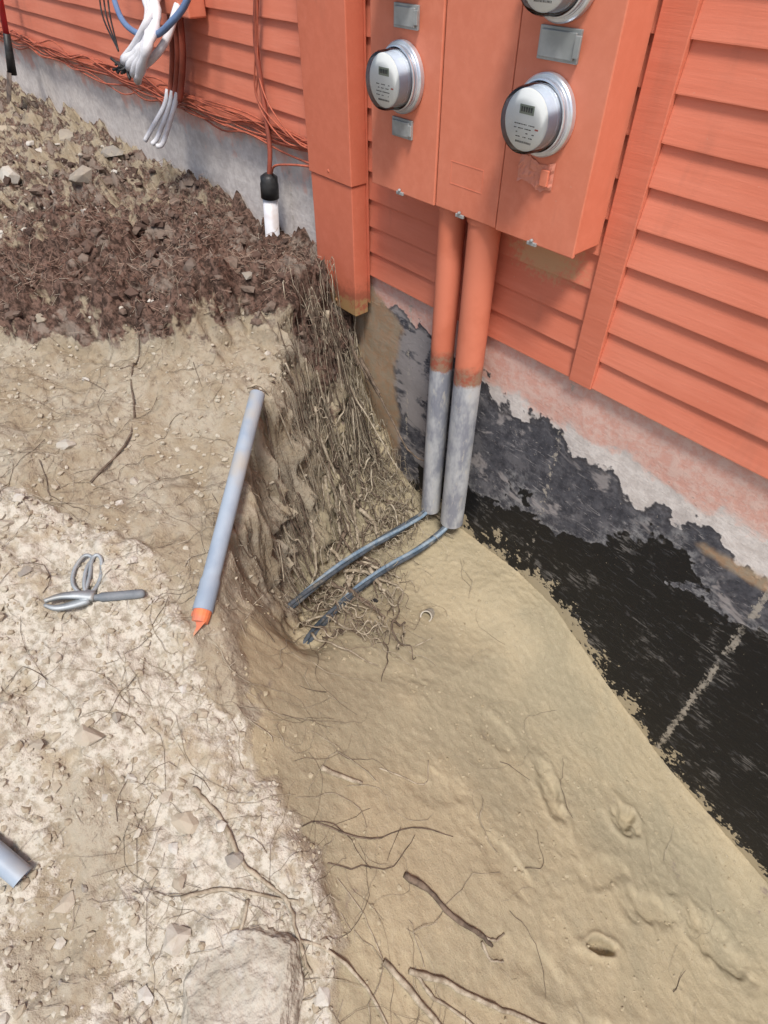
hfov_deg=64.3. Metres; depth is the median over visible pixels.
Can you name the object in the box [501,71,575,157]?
electric meter
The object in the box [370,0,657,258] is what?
electric meter cabinet
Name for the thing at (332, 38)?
cable raceway
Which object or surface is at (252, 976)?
flat boulder
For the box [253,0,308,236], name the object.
pvc stub with cable
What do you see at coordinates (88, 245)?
mulch clods
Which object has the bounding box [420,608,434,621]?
buried conduit end
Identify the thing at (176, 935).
pale field stones
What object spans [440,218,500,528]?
riser conduit
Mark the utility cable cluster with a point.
(139, 56)
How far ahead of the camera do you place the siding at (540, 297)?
2.15 m
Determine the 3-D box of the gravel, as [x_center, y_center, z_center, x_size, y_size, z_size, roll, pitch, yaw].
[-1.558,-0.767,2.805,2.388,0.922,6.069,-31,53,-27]
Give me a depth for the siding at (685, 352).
1.61 m
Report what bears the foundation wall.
on the ground
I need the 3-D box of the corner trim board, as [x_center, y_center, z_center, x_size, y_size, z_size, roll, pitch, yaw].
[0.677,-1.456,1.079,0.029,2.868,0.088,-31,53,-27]
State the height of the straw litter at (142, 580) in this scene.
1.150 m
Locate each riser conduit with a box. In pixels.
[421,207,465,514]
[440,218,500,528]
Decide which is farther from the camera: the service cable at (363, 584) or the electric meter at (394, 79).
the service cable at (363, 584)
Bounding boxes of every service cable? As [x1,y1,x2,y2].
[288,509,427,608]
[303,526,447,643]
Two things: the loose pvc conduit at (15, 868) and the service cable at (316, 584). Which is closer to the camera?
the loose pvc conduit at (15, 868)
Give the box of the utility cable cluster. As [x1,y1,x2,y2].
[99,0,205,148]
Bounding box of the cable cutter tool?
[43,553,144,610]
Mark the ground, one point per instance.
(614, 836)
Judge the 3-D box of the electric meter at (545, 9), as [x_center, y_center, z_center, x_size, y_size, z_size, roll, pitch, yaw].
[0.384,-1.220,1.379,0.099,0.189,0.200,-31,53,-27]
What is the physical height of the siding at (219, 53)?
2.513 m
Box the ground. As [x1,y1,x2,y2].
[0,76,767,1023]
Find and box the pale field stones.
[0,125,330,1023]
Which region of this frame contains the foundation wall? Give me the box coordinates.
[0,37,767,883]
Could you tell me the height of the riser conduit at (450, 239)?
1.470 m
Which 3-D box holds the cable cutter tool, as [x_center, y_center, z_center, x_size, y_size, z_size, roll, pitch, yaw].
[-0.836,0.199,1.768,0.258,0.069,0.174,-14,47,-13]
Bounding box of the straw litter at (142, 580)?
[0,154,350,1023]
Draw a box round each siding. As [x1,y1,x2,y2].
[0,0,306,141]
[365,0,662,376]
[592,0,767,478]
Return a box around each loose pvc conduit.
[0,840,31,887]
[191,389,264,635]
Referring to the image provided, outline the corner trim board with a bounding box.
[569,0,702,389]
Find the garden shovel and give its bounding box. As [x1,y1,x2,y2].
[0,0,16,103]
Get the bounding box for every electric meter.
[366,39,423,113]
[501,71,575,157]
[521,0,592,23]
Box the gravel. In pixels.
[0,105,329,1023]
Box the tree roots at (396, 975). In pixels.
[0,177,713,1023]
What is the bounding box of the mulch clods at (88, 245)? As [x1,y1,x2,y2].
[0,152,335,345]
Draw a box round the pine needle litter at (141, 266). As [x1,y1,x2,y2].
[0,159,350,368]
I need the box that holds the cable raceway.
[296,0,369,315]
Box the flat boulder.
[181,926,304,1023]
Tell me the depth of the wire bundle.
3.06 m
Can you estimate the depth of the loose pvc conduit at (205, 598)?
1.93 m
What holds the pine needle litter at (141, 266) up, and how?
on the ground
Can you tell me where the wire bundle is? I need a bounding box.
[0,0,308,163]
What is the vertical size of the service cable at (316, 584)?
0.192 m
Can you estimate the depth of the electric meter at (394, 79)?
1.84 m

